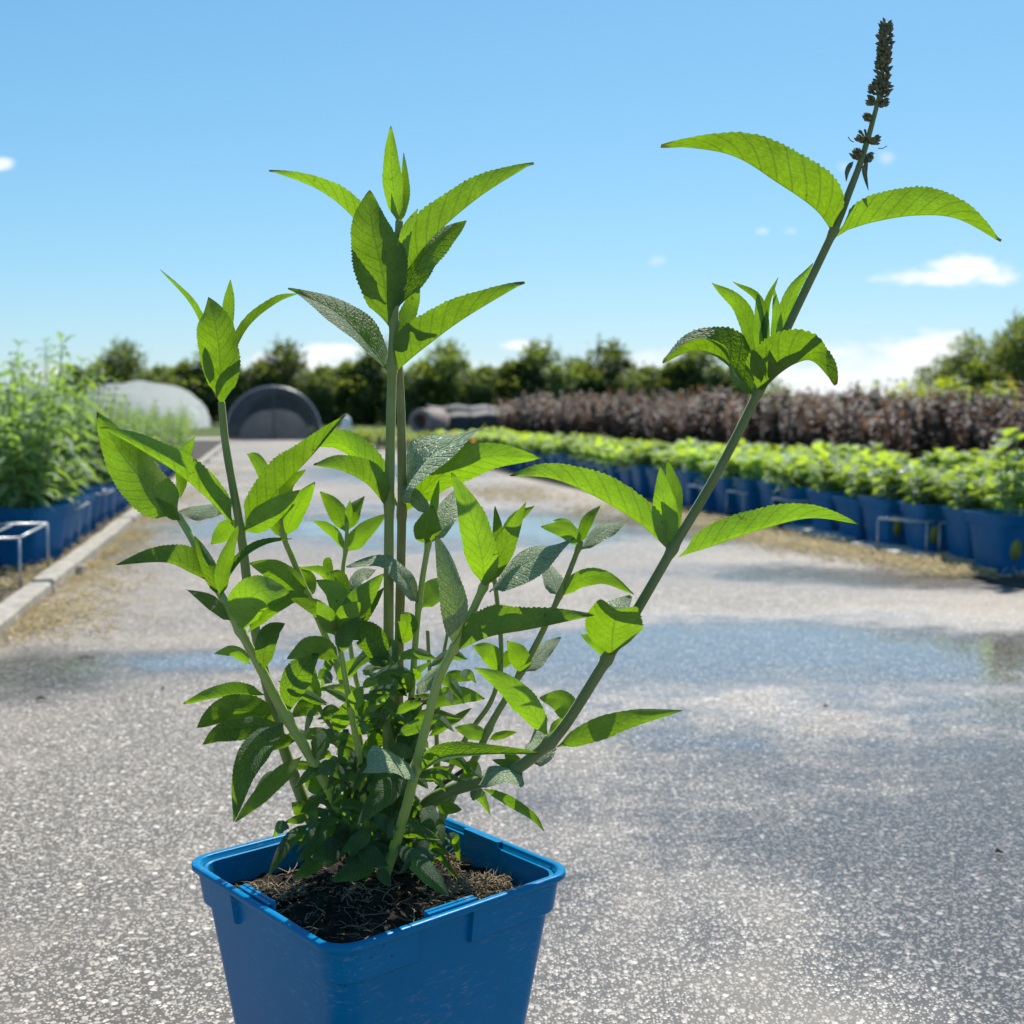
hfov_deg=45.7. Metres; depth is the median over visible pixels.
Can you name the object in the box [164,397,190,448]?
potted plant
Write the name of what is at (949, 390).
purple shrub
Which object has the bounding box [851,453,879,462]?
potted plant
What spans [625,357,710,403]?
bush
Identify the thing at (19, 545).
wire frame
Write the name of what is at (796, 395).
purple shrub
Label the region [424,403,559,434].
net tunnel
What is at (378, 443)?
yellow shrub
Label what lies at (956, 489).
potted plant
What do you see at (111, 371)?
bush
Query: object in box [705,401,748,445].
purple shrub
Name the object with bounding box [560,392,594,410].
purple shrub
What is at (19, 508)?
potted plant
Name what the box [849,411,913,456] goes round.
purple shrub
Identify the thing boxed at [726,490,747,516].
wire frame
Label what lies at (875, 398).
purple shrub
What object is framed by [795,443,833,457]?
potted plant
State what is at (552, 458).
potted plant
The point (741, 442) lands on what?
potted plant
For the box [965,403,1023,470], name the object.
purple shrub
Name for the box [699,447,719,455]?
potted plant
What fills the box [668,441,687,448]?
potted plant
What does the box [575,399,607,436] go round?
purple shrub
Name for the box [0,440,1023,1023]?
path
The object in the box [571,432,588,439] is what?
potted plant
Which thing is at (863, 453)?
potted plant
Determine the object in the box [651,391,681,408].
purple shrub
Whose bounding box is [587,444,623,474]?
potted plant
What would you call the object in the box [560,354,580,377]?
tree
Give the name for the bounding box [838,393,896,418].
purple shrub
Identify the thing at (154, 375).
bush
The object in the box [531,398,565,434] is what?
purple shrub
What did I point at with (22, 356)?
potted plant
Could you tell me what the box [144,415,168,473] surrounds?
potted plant
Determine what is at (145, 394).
white tunnel
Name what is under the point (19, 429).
potted plant
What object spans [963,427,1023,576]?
potted plant
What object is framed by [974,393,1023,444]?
purple shrub
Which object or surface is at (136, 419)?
potted plant
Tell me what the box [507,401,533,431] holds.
purple shrub
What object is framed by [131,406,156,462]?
potted plant
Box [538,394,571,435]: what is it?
purple shrub
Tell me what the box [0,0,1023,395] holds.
sky
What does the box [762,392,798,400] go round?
purple shrub
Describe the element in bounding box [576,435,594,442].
potted plant
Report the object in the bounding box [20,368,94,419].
potted plant
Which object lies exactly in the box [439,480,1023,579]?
straw litter
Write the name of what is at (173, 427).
potted plant
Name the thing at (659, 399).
purple shrub
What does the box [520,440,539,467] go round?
potted plant
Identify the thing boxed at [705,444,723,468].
potted plant
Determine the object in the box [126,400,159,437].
potted plant
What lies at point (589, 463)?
potted plant
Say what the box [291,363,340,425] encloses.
bush
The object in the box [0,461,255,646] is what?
straw litter
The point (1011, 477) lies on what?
potted plant
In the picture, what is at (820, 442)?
potted plant
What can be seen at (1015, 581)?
bed ground
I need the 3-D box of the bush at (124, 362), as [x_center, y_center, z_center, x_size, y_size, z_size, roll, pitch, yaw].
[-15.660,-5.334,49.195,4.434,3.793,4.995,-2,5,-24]
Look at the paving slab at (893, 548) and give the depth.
5.04 m
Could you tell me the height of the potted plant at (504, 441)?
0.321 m
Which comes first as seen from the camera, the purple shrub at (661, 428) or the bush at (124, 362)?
the purple shrub at (661, 428)
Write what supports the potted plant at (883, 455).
on the bed ground at (1015, 581)
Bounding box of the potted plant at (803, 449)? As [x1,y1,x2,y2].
[789,445,825,471]
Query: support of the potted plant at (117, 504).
on the bed ground at (201, 449)
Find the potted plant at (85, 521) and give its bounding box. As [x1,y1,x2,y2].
[21,362,98,538]
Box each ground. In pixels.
[0,440,220,601]
[186,422,423,436]
[372,440,1023,587]
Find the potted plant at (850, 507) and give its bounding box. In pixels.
[832,468,884,540]
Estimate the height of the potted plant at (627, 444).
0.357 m
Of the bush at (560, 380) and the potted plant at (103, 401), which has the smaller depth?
the potted plant at (103, 401)
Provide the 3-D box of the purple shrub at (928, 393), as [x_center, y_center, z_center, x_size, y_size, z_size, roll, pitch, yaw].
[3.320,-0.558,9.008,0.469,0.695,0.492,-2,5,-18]
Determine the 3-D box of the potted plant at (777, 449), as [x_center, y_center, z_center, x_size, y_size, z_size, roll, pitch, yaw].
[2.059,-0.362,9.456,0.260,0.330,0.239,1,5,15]
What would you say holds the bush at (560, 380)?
on the ground at (213, 430)
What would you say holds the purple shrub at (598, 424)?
on the bed ground at (1015, 581)
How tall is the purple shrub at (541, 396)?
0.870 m
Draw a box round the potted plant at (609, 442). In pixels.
[595,439,621,452]
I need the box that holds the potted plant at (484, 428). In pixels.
[479,427,494,436]
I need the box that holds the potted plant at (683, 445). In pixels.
[671,437,700,450]
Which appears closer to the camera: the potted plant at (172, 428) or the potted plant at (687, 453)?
the potted plant at (687, 453)
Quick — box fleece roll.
[409,409,449,434]
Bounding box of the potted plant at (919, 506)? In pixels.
[896,471,965,551]
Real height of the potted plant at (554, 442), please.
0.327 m
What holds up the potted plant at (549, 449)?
on the bed ground at (1015, 581)
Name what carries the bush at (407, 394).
on the ground at (213, 430)
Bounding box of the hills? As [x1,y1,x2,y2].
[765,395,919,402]
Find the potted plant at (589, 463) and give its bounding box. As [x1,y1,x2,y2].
[577,441,606,470]
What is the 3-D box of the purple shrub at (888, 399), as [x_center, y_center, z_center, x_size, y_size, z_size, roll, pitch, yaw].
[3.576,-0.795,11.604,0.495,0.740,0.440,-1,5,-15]
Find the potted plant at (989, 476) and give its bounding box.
[966,470,1014,505]
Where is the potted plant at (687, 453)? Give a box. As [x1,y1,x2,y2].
[669,447,702,466]
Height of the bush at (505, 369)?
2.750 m
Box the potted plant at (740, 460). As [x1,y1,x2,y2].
[725,455,749,473]
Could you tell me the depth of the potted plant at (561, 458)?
10.18 m
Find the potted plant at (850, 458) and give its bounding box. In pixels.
[841,454,867,468]
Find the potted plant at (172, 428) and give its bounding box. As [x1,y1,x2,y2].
[160,416,181,475]
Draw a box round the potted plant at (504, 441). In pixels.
[499,437,509,467]
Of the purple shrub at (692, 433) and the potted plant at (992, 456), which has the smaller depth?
the potted plant at (992, 456)
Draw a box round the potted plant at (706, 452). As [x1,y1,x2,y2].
[696,447,718,459]
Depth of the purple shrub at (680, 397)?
14.13 m
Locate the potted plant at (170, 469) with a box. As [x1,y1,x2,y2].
[151,410,179,477]
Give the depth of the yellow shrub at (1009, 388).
14.39 m
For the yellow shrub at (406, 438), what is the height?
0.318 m
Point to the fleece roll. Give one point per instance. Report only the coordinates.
(423, 420)
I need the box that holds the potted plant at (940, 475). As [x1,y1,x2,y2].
[926,472,952,481]
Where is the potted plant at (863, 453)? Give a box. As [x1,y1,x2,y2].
[848,448,880,466]
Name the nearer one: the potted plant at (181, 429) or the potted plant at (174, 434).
the potted plant at (174, 434)
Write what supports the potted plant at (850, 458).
on the bed ground at (1015, 581)
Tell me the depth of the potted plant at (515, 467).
11.88 m
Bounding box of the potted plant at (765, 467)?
[761,457,774,474]
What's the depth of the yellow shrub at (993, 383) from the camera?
14.29 m
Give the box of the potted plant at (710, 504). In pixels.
[694,460,726,510]
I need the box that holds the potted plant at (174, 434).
[158,417,181,472]
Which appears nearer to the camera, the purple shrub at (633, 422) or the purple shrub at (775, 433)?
the purple shrub at (775, 433)
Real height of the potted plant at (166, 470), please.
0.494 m
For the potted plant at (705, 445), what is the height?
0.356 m
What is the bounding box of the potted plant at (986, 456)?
[961,453,1014,474]
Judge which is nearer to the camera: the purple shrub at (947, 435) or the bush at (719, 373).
the purple shrub at (947, 435)
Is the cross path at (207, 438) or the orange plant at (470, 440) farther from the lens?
the cross path at (207, 438)
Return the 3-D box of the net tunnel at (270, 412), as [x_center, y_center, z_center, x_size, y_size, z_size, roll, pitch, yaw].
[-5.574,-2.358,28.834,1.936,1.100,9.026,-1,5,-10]
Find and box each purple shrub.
[493,398,520,430]
[498,402,520,430]
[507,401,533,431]
[511,399,538,432]
[516,398,539,432]
[520,390,550,433]
[524,391,554,404]
[524,404,557,433]
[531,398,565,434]
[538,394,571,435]
[548,405,576,434]
[552,401,581,436]
[558,390,591,435]
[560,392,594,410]
[562,403,588,439]
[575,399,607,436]
[578,393,606,435]
[588,394,627,437]
[600,397,630,440]
[607,387,644,445]
[611,402,648,441]
[616,388,655,428]
[623,401,660,443]
[633,402,677,442]
[639,389,671,431]
[643,405,687,442]
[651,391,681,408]
[657,397,696,438]
[657,399,697,445]
[667,389,712,437]
[673,402,712,440]
[677,398,726,442]
[686,399,715,436]
[690,387,723,411]
[696,384,743,444]
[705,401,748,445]
[721,401,773,449]
[727,392,754,434]
[740,384,791,448]
[748,396,792,439]
[755,388,809,451]
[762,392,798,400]
[769,408,798,446]
[773,388,819,411]
[776,401,825,446]
[778,386,835,444]
[782,393,838,452]
[808,391,849,403]
[808,403,867,449]
[816,397,862,442]
[824,386,870,416]
[826,396,867,443]
[828,389,890,449]
[833,400,898,453]
[835,378,889,427]
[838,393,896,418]
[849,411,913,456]
[854,387,913,449]
[861,390,917,410]
[870,397,936,461]
[880,400,926,459]
[898,390,968,432]
[900,388,960,460]
[904,394,980,460]
[924,390,999,456]
[928,387,986,434]
[930,385,1010,461]
[958,391,1018,455]
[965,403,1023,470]
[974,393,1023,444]
[990,411,1019,454]
[1007,377,1023,450]
[1017,382,1023,423]
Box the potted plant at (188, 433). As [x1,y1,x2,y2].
[176,415,192,446]
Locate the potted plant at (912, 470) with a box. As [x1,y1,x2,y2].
[903,464,917,482]
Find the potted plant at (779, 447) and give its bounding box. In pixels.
[771,444,797,452]
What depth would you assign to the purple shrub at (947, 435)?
8.20 m
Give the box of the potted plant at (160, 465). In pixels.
[138,407,169,471]
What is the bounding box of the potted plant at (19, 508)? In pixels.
[0,335,76,567]
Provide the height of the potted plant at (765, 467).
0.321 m
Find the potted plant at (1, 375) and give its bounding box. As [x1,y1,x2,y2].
[0,374,31,450]
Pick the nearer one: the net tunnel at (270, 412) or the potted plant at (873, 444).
the potted plant at (873, 444)
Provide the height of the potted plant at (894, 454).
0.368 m
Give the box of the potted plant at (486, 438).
[477,434,491,442]
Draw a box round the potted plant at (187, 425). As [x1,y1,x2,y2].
[173,410,194,441]
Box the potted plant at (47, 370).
[15,344,73,418]
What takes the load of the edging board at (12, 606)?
on the path at (754, 830)
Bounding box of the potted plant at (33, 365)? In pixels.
[2,363,51,466]
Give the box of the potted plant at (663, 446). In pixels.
[642,441,671,460]
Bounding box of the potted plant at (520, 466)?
[511,435,532,470]
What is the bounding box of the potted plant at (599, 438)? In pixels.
[584,437,601,446]
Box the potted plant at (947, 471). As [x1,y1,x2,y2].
[931,466,956,479]
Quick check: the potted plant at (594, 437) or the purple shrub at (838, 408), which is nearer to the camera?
the purple shrub at (838, 408)
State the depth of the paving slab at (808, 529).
5.75 m
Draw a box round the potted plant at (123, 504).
[95,394,133,512]
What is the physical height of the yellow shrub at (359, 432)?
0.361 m
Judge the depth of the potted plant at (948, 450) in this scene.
7.20 m
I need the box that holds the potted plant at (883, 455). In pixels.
[852,451,908,495]
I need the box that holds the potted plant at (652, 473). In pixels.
[645,450,677,499]
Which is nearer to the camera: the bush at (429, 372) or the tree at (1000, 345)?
the tree at (1000, 345)
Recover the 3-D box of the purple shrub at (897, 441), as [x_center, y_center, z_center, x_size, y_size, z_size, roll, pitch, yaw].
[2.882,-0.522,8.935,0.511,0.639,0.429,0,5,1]
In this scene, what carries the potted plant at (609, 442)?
on the bed ground at (1015, 581)
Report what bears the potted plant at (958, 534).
on the bed ground at (1015, 581)
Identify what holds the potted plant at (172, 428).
on the bed ground at (201, 449)
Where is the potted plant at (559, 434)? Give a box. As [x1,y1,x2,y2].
[550,432,564,441]
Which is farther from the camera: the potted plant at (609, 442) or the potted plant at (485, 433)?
the potted plant at (485, 433)
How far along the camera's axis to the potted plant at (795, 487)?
6.08 m
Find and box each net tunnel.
[227,386,321,439]
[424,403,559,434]
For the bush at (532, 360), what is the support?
on the ground at (213, 430)
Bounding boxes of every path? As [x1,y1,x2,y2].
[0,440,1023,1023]
[188,437,411,439]
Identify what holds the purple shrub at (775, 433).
on the bed ground at (1015, 581)
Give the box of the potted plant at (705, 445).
[696,441,722,452]
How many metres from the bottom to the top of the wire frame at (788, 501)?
0.149 m
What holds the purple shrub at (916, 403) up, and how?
on the bed ground at (1015, 581)
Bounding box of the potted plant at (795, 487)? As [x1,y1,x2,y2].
[767,454,822,524]
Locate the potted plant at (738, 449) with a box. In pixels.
[733,445,762,459]
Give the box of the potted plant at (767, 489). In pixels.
[756,457,799,524]
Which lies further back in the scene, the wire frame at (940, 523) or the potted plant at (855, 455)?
the potted plant at (855, 455)
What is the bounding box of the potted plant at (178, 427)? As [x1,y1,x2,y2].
[165,410,185,448]
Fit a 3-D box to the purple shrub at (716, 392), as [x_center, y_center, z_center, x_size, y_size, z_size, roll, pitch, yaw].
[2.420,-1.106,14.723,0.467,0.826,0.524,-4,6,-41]
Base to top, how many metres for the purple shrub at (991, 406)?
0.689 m
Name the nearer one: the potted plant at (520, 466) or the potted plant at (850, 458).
the potted plant at (850, 458)
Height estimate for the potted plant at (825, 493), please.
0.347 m
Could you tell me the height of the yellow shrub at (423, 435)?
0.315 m
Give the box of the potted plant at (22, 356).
[0,339,32,505]
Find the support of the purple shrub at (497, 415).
on the bed ground at (1015, 581)
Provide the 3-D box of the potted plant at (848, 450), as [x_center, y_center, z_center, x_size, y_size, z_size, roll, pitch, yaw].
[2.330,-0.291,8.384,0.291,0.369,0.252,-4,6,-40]
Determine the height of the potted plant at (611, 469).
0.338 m
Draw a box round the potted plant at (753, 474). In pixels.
[732,454,769,511]
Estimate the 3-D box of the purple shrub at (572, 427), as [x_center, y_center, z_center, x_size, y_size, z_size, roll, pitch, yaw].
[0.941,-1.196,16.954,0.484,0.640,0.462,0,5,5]
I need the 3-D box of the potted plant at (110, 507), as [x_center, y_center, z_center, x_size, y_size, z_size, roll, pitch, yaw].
[-2.220,-0.370,6.436,0.291,0.853,0.349,0,5,0]
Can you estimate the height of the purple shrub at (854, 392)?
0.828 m
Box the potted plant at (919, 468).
[904,461,936,473]
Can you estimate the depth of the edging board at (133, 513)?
6.46 m
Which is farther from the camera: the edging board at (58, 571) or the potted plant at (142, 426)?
the potted plant at (142, 426)
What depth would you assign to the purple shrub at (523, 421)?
19.66 m
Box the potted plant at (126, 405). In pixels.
[104,394,143,504]
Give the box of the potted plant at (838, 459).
[809,455,845,483]
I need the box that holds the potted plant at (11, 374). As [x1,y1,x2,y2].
[0,372,22,505]
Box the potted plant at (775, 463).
[767,454,789,477]
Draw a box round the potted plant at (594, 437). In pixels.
[590,435,609,440]
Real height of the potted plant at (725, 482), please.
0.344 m
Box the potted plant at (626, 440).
[620,438,634,444]
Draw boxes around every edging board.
[0,582,51,642]
[31,517,132,593]
[120,507,147,525]
[199,453,213,464]
[209,447,220,455]
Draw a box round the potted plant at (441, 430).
[431,429,444,434]
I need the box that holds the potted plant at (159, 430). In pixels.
[144,416,167,463]
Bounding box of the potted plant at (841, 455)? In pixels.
[823,449,850,464]
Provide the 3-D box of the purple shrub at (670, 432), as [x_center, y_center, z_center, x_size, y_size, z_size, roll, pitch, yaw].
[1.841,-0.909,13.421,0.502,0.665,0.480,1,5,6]
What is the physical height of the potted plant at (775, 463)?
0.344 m
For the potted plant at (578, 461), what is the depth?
9.66 m
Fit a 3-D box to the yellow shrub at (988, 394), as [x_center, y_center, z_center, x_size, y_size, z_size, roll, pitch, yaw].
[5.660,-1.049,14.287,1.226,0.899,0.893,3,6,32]
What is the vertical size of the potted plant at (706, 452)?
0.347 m
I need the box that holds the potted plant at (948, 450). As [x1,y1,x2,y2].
[939,447,958,464]
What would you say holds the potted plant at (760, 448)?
on the bed ground at (1015, 581)
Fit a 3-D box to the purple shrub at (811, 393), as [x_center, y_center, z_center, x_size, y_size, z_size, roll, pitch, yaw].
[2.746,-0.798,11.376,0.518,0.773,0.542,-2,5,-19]
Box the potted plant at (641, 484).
[620,440,663,497]
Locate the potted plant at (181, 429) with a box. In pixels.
[171,406,189,444]
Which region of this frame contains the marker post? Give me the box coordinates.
[341,415,350,429]
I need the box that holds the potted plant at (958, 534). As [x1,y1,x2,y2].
[939,474,1010,559]
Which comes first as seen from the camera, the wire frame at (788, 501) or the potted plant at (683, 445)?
the wire frame at (788, 501)
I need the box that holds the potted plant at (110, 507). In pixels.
[62,361,127,522]
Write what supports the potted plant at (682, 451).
on the bed ground at (1015, 581)
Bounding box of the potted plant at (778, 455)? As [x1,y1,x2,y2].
[765,452,789,458]
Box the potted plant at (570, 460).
[565,442,584,465]
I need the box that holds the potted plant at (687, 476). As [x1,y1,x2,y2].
[675,449,712,507]
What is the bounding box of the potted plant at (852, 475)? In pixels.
[842,463,869,488]
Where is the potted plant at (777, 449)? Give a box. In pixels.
[768,444,785,452]
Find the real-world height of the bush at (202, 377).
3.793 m
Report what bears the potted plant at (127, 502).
on the bed ground at (201, 449)
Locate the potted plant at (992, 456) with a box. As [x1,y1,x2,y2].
[978,453,1007,474]
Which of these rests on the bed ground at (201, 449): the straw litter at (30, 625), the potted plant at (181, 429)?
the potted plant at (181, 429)
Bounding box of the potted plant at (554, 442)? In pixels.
[546,438,563,451]
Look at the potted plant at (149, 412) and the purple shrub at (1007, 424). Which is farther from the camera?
the potted plant at (149, 412)
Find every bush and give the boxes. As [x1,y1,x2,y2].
[57,362,101,417]
[66,358,130,394]
[98,333,167,383]
[129,363,176,384]
[161,357,218,422]
[166,344,244,424]
[215,365,262,424]
[230,357,306,396]
[261,332,329,397]
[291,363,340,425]
[300,357,384,424]
[324,334,415,424]
[377,366,425,424]
[378,357,469,419]
[416,336,497,408]
[452,363,498,405]
[459,357,548,406]
[492,334,566,405]
[540,357,631,400]
[542,362,588,403]
[578,333,659,398]
[615,363,660,401]
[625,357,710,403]
[654,350,728,403]
[703,363,740,403]
[703,367,797,403]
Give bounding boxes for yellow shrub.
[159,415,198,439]
[347,426,373,438]
[361,429,378,444]
[366,428,385,449]
[374,428,396,449]
[395,430,411,447]
[406,432,423,445]
[414,430,430,437]
[860,382,928,435]
[861,375,962,404]
[891,378,967,402]
[909,377,1014,436]
[939,385,1018,409]
[969,380,1019,420]
[996,382,1019,397]
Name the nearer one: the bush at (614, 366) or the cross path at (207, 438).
the cross path at (207, 438)
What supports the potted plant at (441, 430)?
on the bed ground at (1015, 581)
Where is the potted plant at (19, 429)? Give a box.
[0,366,40,483]
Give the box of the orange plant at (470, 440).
[443,432,476,442]
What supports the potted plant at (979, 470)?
on the bed ground at (1015, 581)
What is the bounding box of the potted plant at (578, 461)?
[569,442,596,467]
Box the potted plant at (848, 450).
[835,443,861,460]
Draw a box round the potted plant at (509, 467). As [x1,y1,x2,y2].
[507,437,522,469]
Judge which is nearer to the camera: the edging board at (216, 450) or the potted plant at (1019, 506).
the potted plant at (1019, 506)
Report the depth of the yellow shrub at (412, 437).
17.31 m
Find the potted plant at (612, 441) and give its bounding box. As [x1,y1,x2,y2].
[603,437,621,447]
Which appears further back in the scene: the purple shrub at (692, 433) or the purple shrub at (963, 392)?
the purple shrub at (692, 433)
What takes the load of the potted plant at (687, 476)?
on the bed ground at (1015, 581)
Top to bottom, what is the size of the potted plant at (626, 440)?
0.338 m
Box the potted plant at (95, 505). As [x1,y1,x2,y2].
[35,353,107,532]
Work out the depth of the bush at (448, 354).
48.39 m
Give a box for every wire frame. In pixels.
[0,522,49,588]
[73,502,89,545]
[96,489,114,526]
[687,485,702,512]
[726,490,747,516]
[771,497,809,525]
[876,515,933,552]
[938,521,945,552]
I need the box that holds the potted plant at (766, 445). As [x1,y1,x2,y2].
[746,442,771,453]
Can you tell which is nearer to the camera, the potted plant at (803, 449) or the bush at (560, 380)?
the potted plant at (803, 449)
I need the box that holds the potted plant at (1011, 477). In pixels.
[1009,461,1023,478]
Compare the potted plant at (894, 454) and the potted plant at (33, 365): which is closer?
the potted plant at (33, 365)
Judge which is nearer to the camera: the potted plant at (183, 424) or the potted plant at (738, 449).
the potted plant at (738, 449)
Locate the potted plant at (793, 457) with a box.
[779,452,815,479]
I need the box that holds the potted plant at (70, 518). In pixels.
[0,364,94,552]
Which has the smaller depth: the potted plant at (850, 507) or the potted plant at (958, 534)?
the potted plant at (958, 534)
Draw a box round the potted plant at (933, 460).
[918,448,945,471]
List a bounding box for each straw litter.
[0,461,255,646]
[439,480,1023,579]
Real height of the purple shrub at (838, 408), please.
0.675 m
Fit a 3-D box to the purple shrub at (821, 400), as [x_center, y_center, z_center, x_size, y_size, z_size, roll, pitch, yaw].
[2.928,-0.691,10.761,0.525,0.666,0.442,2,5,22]
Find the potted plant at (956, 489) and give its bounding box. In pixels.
[944,478,972,500]
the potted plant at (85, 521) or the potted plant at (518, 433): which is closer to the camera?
the potted plant at (85, 521)
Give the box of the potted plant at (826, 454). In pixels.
[805,450,841,471]
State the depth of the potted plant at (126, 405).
7.67 m
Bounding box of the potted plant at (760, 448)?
[737,445,771,455]
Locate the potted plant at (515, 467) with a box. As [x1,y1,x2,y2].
[507,435,526,470]
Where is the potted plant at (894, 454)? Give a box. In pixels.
[871,450,918,471]
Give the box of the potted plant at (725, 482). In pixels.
[714,454,748,515]
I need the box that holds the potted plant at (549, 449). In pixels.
[538,444,558,463]
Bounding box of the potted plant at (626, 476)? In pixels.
[611,446,643,489]
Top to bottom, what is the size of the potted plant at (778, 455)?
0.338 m
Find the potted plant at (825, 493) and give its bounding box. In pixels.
[806,463,860,531]
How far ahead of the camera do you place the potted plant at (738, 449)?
8.13 m
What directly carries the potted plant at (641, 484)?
on the bed ground at (1015, 581)
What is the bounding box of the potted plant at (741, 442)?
[736,438,750,450]
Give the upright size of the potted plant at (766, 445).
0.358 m
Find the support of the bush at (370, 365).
on the ground at (213, 430)
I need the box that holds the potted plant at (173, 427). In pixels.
[153,408,180,449]
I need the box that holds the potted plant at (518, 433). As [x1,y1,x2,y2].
[506,432,520,439]
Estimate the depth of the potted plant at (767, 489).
6.36 m
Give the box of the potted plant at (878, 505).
[858,464,920,545]
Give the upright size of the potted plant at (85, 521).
0.818 m
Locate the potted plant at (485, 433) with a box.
[472,432,490,442]
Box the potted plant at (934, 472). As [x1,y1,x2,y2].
[903,469,943,496]
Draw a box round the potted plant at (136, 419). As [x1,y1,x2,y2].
[122,404,146,432]
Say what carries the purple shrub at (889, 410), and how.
on the bed ground at (1015, 581)
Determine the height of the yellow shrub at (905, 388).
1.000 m
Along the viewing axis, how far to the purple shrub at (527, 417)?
19.26 m
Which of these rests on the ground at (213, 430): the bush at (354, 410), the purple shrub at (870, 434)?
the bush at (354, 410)
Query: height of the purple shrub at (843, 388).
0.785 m
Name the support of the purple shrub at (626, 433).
on the bed ground at (1015, 581)
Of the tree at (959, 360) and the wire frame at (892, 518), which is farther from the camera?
the tree at (959, 360)
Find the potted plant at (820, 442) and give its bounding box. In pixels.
[806,440,837,455]
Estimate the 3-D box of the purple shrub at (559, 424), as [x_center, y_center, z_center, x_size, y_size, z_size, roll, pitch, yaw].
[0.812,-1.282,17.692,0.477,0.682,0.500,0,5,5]
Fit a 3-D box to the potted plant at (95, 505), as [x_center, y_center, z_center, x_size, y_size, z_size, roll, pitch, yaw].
[-2.122,-0.332,5.862,0.299,0.873,0.410,4,6,38]
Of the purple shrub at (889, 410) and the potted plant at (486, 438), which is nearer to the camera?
the purple shrub at (889, 410)
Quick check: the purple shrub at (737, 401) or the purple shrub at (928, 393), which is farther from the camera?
the purple shrub at (737, 401)
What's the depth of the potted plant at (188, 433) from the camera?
13.00 m
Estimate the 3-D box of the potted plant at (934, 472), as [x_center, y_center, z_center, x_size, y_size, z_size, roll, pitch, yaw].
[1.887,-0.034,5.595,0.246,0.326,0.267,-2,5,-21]
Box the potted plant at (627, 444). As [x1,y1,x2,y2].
[618,441,637,457]
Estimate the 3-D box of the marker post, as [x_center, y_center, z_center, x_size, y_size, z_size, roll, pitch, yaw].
[-3.131,-1.566,22.950,0.199,0.510,0.199,0,5,0]
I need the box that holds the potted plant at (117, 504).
[89,394,125,515]
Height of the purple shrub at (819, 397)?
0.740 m
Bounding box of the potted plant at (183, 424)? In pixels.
[162,406,186,449]
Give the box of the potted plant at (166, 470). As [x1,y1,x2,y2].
[153,422,174,476]
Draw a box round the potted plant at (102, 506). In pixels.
[40,377,113,526]
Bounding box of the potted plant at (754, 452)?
[746,450,775,460]
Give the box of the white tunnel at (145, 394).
[82,380,212,428]
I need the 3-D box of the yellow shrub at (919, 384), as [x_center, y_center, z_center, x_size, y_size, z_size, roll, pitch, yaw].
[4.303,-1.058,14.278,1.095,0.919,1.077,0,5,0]
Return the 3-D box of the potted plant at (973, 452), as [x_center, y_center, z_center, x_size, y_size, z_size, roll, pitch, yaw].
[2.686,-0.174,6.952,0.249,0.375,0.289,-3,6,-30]
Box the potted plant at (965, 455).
[936,450,976,471]
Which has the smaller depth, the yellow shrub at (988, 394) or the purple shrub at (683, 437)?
the purple shrub at (683, 437)
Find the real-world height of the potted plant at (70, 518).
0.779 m
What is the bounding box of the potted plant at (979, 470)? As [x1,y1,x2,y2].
[949,461,996,498]
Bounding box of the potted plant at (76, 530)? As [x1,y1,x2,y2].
[0,332,97,546]
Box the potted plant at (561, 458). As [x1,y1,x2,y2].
[555,437,580,464]
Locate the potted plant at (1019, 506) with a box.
[999,480,1023,509]
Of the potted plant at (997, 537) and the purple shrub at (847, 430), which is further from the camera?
the purple shrub at (847, 430)
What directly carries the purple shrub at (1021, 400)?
on the bed ground at (1015, 581)
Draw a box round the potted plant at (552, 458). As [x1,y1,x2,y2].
[547,442,565,462]
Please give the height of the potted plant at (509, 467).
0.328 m
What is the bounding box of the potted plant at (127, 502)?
[92,398,137,507]
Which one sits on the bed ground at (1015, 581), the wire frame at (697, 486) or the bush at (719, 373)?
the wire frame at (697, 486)
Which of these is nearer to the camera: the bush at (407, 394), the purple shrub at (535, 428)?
the purple shrub at (535, 428)
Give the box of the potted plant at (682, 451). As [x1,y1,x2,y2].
[656,448,693,475]
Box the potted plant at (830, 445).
[825,443,840,452]
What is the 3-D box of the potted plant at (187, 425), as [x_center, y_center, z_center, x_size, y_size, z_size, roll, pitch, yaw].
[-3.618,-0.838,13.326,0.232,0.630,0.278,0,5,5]
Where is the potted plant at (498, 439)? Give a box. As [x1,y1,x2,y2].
[489,435,502,443]
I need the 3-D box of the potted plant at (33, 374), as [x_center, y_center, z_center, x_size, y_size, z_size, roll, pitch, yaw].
[-2.501,-0.436,6.464,0.388,0.980,0.324,0,5,-4]
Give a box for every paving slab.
[783,525,856,541]
[847,541,946,560]
[933,551,1023,576]
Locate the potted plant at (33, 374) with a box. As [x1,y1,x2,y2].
[10,338,67,443]
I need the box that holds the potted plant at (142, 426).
[117,404,155,438]
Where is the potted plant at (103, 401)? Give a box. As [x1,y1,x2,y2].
[72,384,113,434]
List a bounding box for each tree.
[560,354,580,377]
[908,352,968,399]
[929,328,1018,404]
[956,305,1023,401]
[969,328,1021,396]
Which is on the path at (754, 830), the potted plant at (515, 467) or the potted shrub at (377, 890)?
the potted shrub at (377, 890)
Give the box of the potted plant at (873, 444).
[859,441,886,456]
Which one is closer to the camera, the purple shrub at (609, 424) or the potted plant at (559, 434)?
the potted plant at (559, 434)
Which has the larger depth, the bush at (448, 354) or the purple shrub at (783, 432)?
the bush at (448, 354)
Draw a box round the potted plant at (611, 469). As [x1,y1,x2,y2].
[597,446,633,481]
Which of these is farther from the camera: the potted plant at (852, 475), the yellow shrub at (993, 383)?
the yellow shrub at (993, 383)
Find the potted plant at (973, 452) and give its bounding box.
[967,449,998,463]
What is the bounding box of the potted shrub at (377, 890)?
[97,18,1001,1023]
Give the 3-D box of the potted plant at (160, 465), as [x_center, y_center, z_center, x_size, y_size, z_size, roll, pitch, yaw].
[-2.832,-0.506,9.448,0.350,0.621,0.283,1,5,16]
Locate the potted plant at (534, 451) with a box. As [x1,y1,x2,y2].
[523,435,553,465]

